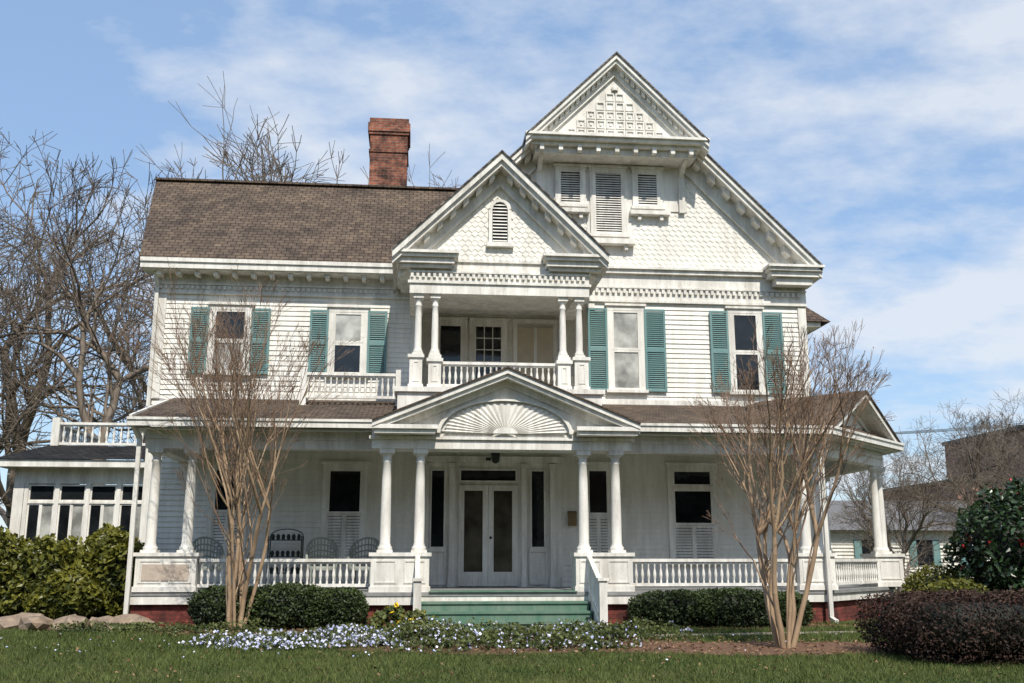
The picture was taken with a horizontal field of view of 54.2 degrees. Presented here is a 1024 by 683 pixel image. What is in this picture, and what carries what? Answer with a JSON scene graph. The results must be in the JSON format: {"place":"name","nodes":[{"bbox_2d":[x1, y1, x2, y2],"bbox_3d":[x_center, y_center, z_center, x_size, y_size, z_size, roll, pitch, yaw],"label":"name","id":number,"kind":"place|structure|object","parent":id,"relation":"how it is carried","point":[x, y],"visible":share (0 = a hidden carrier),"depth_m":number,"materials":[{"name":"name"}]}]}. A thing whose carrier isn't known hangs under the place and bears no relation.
{"place":"outdoors","nodes":[
{"label":"outdoors","id":0,"kind":"place"},
{"bbox_2d":[0,589,1023,682],"bbox_3d":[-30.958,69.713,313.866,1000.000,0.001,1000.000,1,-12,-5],"label":"ground","id":1,"kind":"structure","parent":0,"point":[458,666],"depth_m":11.63,"materials":[{"name":"green plant"}]},
{"bbox_2d":[0,190,39,422],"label":"bare tree","id":2,"kind":"object","parent":1,"relation":"on","point":[11,231],"visible":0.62,"depth_m":39.47,"materials":[{"name":"grey plant"}]},
{"bbox_2d":[0,127,95,512],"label":"bare tree","id":3,"kind":"object","parent":1,"relation":"on","point":[11,426],"visible":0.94,"depth_m":31.94,"materials":[{"name":"brown plant"}]},
{"bbox_2d":[0,522,144,619],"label":"laurel shrub","id":4,"kind":"object","parent":1,"relation":"on","point":[48,576],"visible":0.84,"depth_m":20.46,"materials":[{"name":"green plant"}]},
{"bbox_2d":[0,612,159,630],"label":"rock pile","id":5,"kind":"object","parent":1,"relation":"on","point":[32,621],"visible":0.53,"depth_m":17.85,"materials":[{"name":"stone"}]},
{"bbox_2d":[0,173,182,484],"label":"bare tree","id":6,"kind":"object","parent":1,"relation":"on","point":[114,393],"visible":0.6,"depth_m":36.80,"materials":[{"name":"brown plant"}]},
{"bbox_2d":[0,131,205,528],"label":"bare tree","id":7,"kind":"object","parent":1,"relation":"on","point":[7,500],"visible":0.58,"depth_m":42.26,"materials":[{"name":"brown plant"}]},
{"bbox_2d":[60,225,154,484],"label":"bare tree","id":8,"kind":"object","parent":1,"relation":"on","point":[140,384],"visible":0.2,"depth_m":41.61,"materials":[{"name":"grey plant"}]},
{"bbox_2d":[21,72,291,442],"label":"bare tree","id":9,"kind":"object","parent":1,"relation":"on","point":[108,333],"visible":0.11,"depth_m":45.23,"materials":[{"name":"grey plant"}]},
{"bbox_2d":[38,618,393,635],"bbox_3d":[-4.772,4.929,17.337,6.634,0.288,1.783,-1,-12,5],"label":"ground ivy","id":10,"kind":"object","parent":1,"relation":"on","point":[139,626],"visible":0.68,"depth_m":17.17,"materials":[{"name":"green plant"}]},
{"bbox_2d":[151,631,301,634],"bbox_3d":[-4.849,5.050,17.333,3.559,0.001,1.286,1,-12,-5],"label":"mulch bed","id":11,"kind":"object","parent":1,"relation":"on","point":[212,631],"visible":0.07,"depth_m":17.42,"materials":[{"name":"brown soil"}]},
{"bbox_2d":[101,255,363,631],"bbox_3d":[-5.069,1.762,18.091,4.782,6.887,4.657,1,-12,-5],"label":"crape myrtle tree","id":12,"kind":"object","parent":1,"relation":"on","point":[238,563],"visible":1,"depth_m":17.91,"materials":[{"name":"brown plant"}]},
{"bbox_2d":[105,107,368,376],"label":"bare tree","id":13,"kind":"object","parent":1,"relation":"on","point":[278,168],"visible":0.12,"depth_m":44.96,"materials":[{"name":"grey plant"}]},
{"bbox_2d":[181,623,406,650],"bbox_3d":[-3.292,4.443,15.105,3.288,0.274,2.643,5,-13,-22],"label":"flower bed","id":14,"kind":"object","parent":1,"relation":"on","point":[250,639],"visible":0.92,"depth_m":14.63,"materials":[{"name":"white plant"}]},
{"bbox_2d":[146,143,459,290],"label":"bare tree","id":15,"kind":"object","parent":1,"relation":"on","point":[440,178],"depth_m":48.77,"materials":[{"name":"grey plant"}]},
{"bbox_2d":[367,602,427,632],"bbox_3d":[-1.941,4.709,16.933,1.114,0.567,0.685,-9,-15,35],"label":"daffodil clump","id":16,"kind":"object","parent":1,"relation":"on","point":[395,611],"visible":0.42,"depth_m":16.92,"materials":[{"name":"green plant"}]},
{"bbox_2d":[6,628,838,659],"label":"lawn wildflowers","id":17,"kind":"object","parent":1,"relation":"on","point":[385,648],"visible":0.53,"depth_m":13.82,"materials":[{"name":"white plant"}]},
{"bbox_2d":[0,620,887,651],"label":"grass","id":18,"kind":"structure","parent":1,"relation":"on","point":[30,639],"depth_m":15.91,"materials":[{"name":"green plant"}]},
{"bbox_2d":[0,54,904,624],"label":"white trim","id":19,"kind":"structure","parent":1,"relation":"on","point":[616,112],"depth_m":22.68,"materials":[{"name":"paint"}]},
{"bbox_2d":[0,445,145,459],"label":"sunroom roof","id":20,"kind":"structure","parent":19,"relation":"on","point":[82,452],"depth_m":23.16,"materials":[{"name":"grey metal"}]},
{"bbox_2d":[141,564,188,580],"bbox_3d":[-6.581,4.381,18.968,0.870,0.300,0.015,1,-12,-5],"label":"panel","id":21,"kind":"object","parent":19,"relation":"attached to","point":[164,572],"visible":1,"depth_m":18.96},
{"bbox_2d":[40,313,638,541],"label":"window blinds","id":22,"kind":"object","parent":19,"relation":"on","point":[348,327],"depth_m":23.64,"materials":[{"name":"white fabric"}]},
{"bbox_2d":[26,172,758,557],"bbox_3d":[-2.453,0.225,22.905,16.885,9.420,3.188,1,-12,-5],"label":"window glass","id":23,"kind":"object","parent":19,"relation":"attached to","point":[344,496],"visible":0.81,"depth_m":23.02,"materials":[{"name":"black glass"}]},
{"bbox_2d":[61,366,876,609],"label":"balusters","id":24,"kind":"object","parent":19,"relation":"on","point":[863,572],"visible":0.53,"depth_m":20.27,"materials":[{"name":"white paint"}]},
{"bbox_2d":[187,307,785,393],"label":"teal shutters","id":25,"kind":"object","parent":19,"relation":"attached to","point":[655,334],"visible":0.79,"depth_m":23.72,"materials":[{"name":"paint"}]},
{"bbox_2d":[464,491,511,571],"bbox_3d":[-0.540,4.281,22.591,1.090,1.800,0.001,1,-12,-5],"label":"door glass","id":26,"kind":"object","parent":19,"relation":"attached to","point":[473,523],"visible":1,"depth_m":22.59,"materials":[{"name":"grey glass"}]},
{"bbox_2d":[392,150,609,254],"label":"pediment roof","id":27,"kind":"structure","parent":19,"relation":"on","point":[541,188],"depth_m":21.68,"materials":[{"name":"grey"}]},
{"bbox_2d":[437,399,572,434],"bbox_3d":[-0.133,1.474,19.675,2.684,0.682,0.080,1,-12,-5],"label":"sunburst fan","id":28,"kind":"object","parent":19,"relation":"attached to","point":[509,418],"visible":1,"depth_m":19.68},
{"bbox_2d":[372,366,640,423],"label":"porch pediment roof","id":29,"kind":"structure","parent":19,"relation":"on","point":[518,372],"depth_m":19.48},
{"bbox_2d":[135,398,885,438],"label":"porch roof","id":30,"kind":"structure","parent":19,"relation":"on","point":[341,409],"depth_m":21.35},
{"bbox_2d":[138,426,891,462],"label":"porch ceiling","id":31,"kind":"structure","parent":19,"relation":"on","point":[144,428],"depth_m":19.76,"materials":[{"name":"paint"}]},
{"bbox_2d":[491,453,499,463],"bbox_3d":[-0.349,2.368,21.351,0.185,0.470,0.185,-4,-13,17],"label":"hanging lantern","id":32,"kind":"object","parent":31,"relation":"hanging from","point":[495,457],"visible":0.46,"depth_m":21.26,"materials":[{"name":"metal"}]},
{"bbox_2d":[140,293,891,553],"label":"columns","id":33,"kind":"structure","parent":19,"relation":"on","point":[878,522],"depth_m":19.61,"materials":[{"name":"white paint"}]},
{"bbox_2d":[517,327,553,384],"bbox_3d":[0.574,0.633,24.730,0.900,2.000,0.060,1,-12,-5],"label":"door panel","id":34,"kind":"structure","parent":19,"relation":"attached to","point":[525,344],"depth_m":24.80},
{"bbox_2d":[431,171,774,269],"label":"gable shingles","id":35,"kind":"object","parent":19,"relation":"on","point":[649,242],"visible":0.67,"depth_m":24.50,"materials":[{"name":"white paint"}]},
{"bbox_2d":[559,169,658,233],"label":"attic louvers","id":36,"kind":"object","parent":19,"relation":"on","point":[621,217],"visible":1,"depth_m":24.57,"materials":[{"name":"white paint"}]},
{"bbox_2d":[523,51,709,143],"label":"box gable roof","id":37,"kind":"structure","parent":19,"relation":"on","point":[649,83],"depth_m":24.15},
{"bbox_2d":[509,143,822,264],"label":"gable roof","id":38,"kind":"structure","parent":19,"relation":"on","point":[759,204],"depth_m":24.30,"materials":[{"name":"grey"}]},
{"bbox_2d":[728,390,900,442],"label":"corner pediment roof","id":39,"kind":"structure","parent":19,"relation":"on","point":[840,413],"depth_m":22.25,"materials":[{"name":"brown"}]},
{"bbox_2d":[804,307,830,332],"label":"side bay roof","id":40,"kind":"structure","parent":19,"relation":"on","point":[812,316],"depth_m":27.63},
{"bbox_2d":[1,622,1012,682],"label":"leaf litter","id":41,"kind":"object","parent":1,"relation":"on","point":[651,640],"visible":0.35,"depth_m":14.11,"materials":[{"name":"brown plant"}]},
{"bbox_2d":[421,590,595,629],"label":"porch steps","id":42,"kind":"structure","parent":1,"relation":"on","point":[525,613],"depth_m":18.39,"materials":[{"name":"green paint"}]},
{"bbox_2d":[130,598,889,626],"bbox_3d":[0.000,6.606,25.551,16.995,0.678,13.500,1,-12,-5],"label":"brick foundation","id":43,"kind":"object","parent":1,"relation":"on","point":[843,611],"visible":0.13,"depth_m":19.09,"materials":[{"name":"red brick"}]},
{"bbox_2d":[151,195,814,587],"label":"clapboard walls","id":44,"kind":"structure","parent":43,"relation":"on","point":[297,505],"depth_m":23.07,"materials":[{"name":"white paint"}]},
{"bbox_2d":[139,181,454,262],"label":"roof","id":45,"kind":"structure","parent":44,"relation":"on","point":[265,222],"depth_m":24.73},
{"bbox_2d":[155,177,457,190],"bbox_3d":[-4.818,-4.166,26.756,9.150,0.050,0.220,1,-12,-5],"label":"ridge cap","id":46,"kind":"object","parent":45,"relation":"on","point":[304,184],"visible":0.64,"depth_m":26.59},
{"bbox_2d":[368,117,410,185],"bbox_3d":[-3.446,-3.535,27.679,1.160,5.200,1.140,1,-12,-5],"label":"chimney","id":47,"kind":"object","parent":45,"relation":"on","point":[389,140],"visible":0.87,"depth_m":27.54,"materials":[{"name":"brick"}]},
{"bbox_2d":[568,511,576,525],"bbox_3d":[1.377,4.034,22.818,0.200,0.340,0.110,1,-12,-5],"label":"mailbox","id":48,"kind":"object","parent":44,"relation":"attached to","point":[572,518],"visible":1,"depth_m":22.77,"materials":[{"name":"gold metal"}]},
{"bbox_2d":[130,584,895,595],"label":"porch floor","id":49,"kind":"structure","parent":43,"relation":"on","point":[841,588],"depth_m":20.06,"materials":[{"name":"paint"}]},
{"bbox_2d":[192,536,224,583],"bbox_3d":[-6.250,4.540,20.515,0.694,1.070,0.636,8,-15,-33],"label":"wicker chair","id":50,"kind":"object","parent":49,"relation":"on","point":[218,567],"visible":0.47,"depth_m":20.78,"materials":[{"name":"grey wicker"}]},
{"bbox_2d":[266,529,303,583],"bbox_3d":[-4.884,4.664,21.534,0.724,1.260,0.324,1,-12,-5],"label":"rocking chair","id":51,"kind":"object","parent":49,"relation":"on","point":[271,553],"visible":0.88,"depth_m":21.52,"materials":[{"name":"metal"}]},
{"bbox_2d":[306,537,338,587],"bbox_3d":[-3.976,4.629,20.927,0.694,1.070,0.636,4,-13,-17],"label":"wicker chair","id":52,"kind":"object","parent":49,"relation":"on","point":[317,567],"visible":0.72,"depth_m":21.14,"materials":[{"name":"grey wicker"}]},
{"bbox_2d":[347,537,378,587],"bbox_3d":[-3.112,4.626,20.910,0.694,1.070,0.636,-3,-13,11],"label":"wicker chair","id":53,"kind":"object","parent":49,"relation":"on","point":[350,553],"visible":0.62,"depth_m":21.15,"materials":[{"name":"grey wicker"}]},
{"bbox_2d":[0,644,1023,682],"bbox_3d":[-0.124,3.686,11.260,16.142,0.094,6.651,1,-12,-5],"label":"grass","id":54,"kind":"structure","parent":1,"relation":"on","point":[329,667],"depth_m":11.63,"materials":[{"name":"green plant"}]},
{"bbox_2d":[342,635,691,654],"bbox_3d":[0.136,4.604,15.275,5.483,0.001,3.942,1,-12,-5],"label":"mulch bed","id":55,"kind":"object","parent":1,"relation":"on","point":[560,650],"visible":0.3,"depth_m":14.15,"materials":[{"name":"brown soil"}]},
{"bbox_2d":[366,613,692,653],"bbox_3d":[0.409,4.378,15.257,5.140,0.478,3.213,1,-12,-5],"label":"flower bed","id":56,"kind":"object","parent":55,"relation":"on","point":[444,635],"visible":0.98,"depth_m":14.95,"materials":[{"name":"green plant"}]},
{"bbox_2d":[624,624,853,628],"bbox_3d":[4.148,5.408,18.991,5.289,0.001,1.603,1,-12,-5],"label":"mulch bed","id":57,"kind":"object","parent":1,"relation":"on","point":[761,627],"visible":0.1,"depth_m":18.64,"materials":[{"name":"brown soil"}]},
{"bbox_2d":[625,586,815,627],"bbox_3d":[3.908,5.016,18.867,3.619,0.774,1.222,1,-12,-5],"label":"boxwood hedge","id":58,"kind":"object","parent":57,"relation":"on","point":[735,607],"visible":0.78,"depth_m":18.51,"materials":[{"name":"green plant"}]},
{"bbox_2d":[616,641,896,655],"bbox_3d":[3.725,4.403,14.343,5.376,0.001,2.477,1,-12,-5],"label":"mulch bed","id":59,"kind":"object","parent":1,"relation":"on","point":[800,645],"visible":0.41,"depth_m":14.33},
{"bbox_2d":[683,317,893,647],"bbox_3d":[4.406,2.141,15.257,3.178,4.943,4.732,1,-12,-5],"label":"crape myrtle tree","id":60,"kind":"object","parent":59,"relation":"on","point":[767,573],"visible":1,"depth_m":14.81,"materials":[{"name":"brown plant"}]},
{"bbox_2d":[827,454,950,593],"bbox_3d":[12.356,6.087,33.011,3.684,4.930,4.810,-6,-14,27],"label":"bare tree","id":61,"kind":"object","parent":1,"relation":"on","point":[863,502],"visible":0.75,"depth_m":32.97,"materials":[{"name":"grey plant"}]},
{"bbox_2d":[830,453,953,578],"bbox_3d":[14.867,6.406,39.621,4.288,7.136,4.437,1,-12,-5],"label":"bare tree","id":62,"kind":"object","parent":1,"relation":"on","point":[888,539],"visible":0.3,"depth_m":39.10,"materials":[{"name":"grey plant"}]},
{"bbox_2d":[828,500,974,588],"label":"neighbor cottage","id":63,"kind":"structure","parent":1,"relation":"on","point":[851,549],"depth_m":43.94,"materials":[{"name":"white paint"}]},
{"bbox_2d":[861,540,968,564],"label":"windows","id":64,"kind":"structure","parent":63,"relation":"in","point":[865,550],"depth_m":43.87,"materials":[{"name":"black glass"}]},
{"bbox_2d":[858,427,1003,594],"bbox_3d":[14.890,6.024,35.524,4.182,6.135,6.865,1,-12,-5],"label":"bare tree","id":65,"kind":"object","parent":1,"relation":"on","point":[919,523],"visible":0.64,"depth_m":35.42,"materials":[{"name":"grey plant"}]},
{"bbox_2d":[852,588,1023,664],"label":"clipped hedge","id":66,"kind":"object","parent":1,"relation":"on","point":[980,625],"visible":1,"depth_m":12.20,"materials":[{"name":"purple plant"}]},
{"bbox_2d":[899,563,991,595],"bbox_3d":[9.280,5.282,21.109,1.750,1.213,3.523,-2,-13,11],"label":"azalea shrub","id":67,"kind":"object","parent":1,"relation":"on","point":[937,581],"visible":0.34,"depth_m":21.85,"materials":[{"name":"green plant"}]},
{"bbox_2d":[869,398,1023,548],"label":"bare tree","id":68,"kind":"object","parent":1,"relation":"on","point":[978,457],"visible":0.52,"depth_m":38.27,"materials":[{"name":"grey plant"}]},
{"bbox_2d":[885,412,1023,563],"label":"bare tree","id":69,"kind":"object","parent":1,"relation":"on","point":[999,465],"visible":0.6,"depth_m":34.35,"materials":[{"name":"grey plant"}]},
{"bbox_2d":[931,388,1023,531],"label":"bare tree","id":70,"kind":"object","parent":1,"relation":"on","point":[994,433],"visible":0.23,"depth_m":43.50,"materials":[{"name":"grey plant"}]},
{"bbox_2d":[935,395,1023,519],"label":"bare tree","id":71,"kind":"object","parent":1,"relation":"on","point":[982,460],"visible":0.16,"depth_m":44.41,"materials":[{"name":"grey plant"}]},
{"bbox_2d":[938,475,1023,603],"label":"camellia bush","id":72,"kind":"object","parent":1,"relation":"on","point":[994,549],"visible":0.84,"depth_m":21.28,"materials":[{"name":"green plant"}]},
{"label":"mulch bed","id":73,"kind":"object","parent":1,"relation":"on","visible":0},
{"bbox_2d":[186,581,368,629],"bbox_3d":[-4.280,4.833,18.311,3.322,0.892,1.224,1,-12,-5],"label":"boxwood hedge","id":74,"kind":"object","parent":73,"relation":"on","point":[289,605],"visible":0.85,"depth_m":17.96,"materials":[{"name":"green plant"}]},
{"bbox_2d":[0,0,1023,531],"label":"sky","id":75,"kind":"structure","parent":0,"point":[886,137],"materials":[{"name":"blue"}]},
{"bbox_2d":[652,631,867,636],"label":"garden path","id":76,"kind":"structure","parent":0,"point":[754,633],"depth_m":17.07,"materials":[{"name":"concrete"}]},
{"bbox_2d":[884,429,1023,530],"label":"walls","id":77,"kind":"structure","parent":0,"point":[955,461],"depth_m":72.23,"materials":[{"name":"brick"}]},
{"bbox_2d":[883,425,1023,491],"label":"parapet roof","id":78,"kind":"structure","parent":77,"relation":"on","point":[1018,428],"depth_m":72.96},
{"bbox_2d":[895,423,1023,433],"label":"power line","id":79,"kind":"object","parent":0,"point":[911,432],"visible":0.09,"depth_m":54.50,"materials":[{"name":"metal"}]}
]}

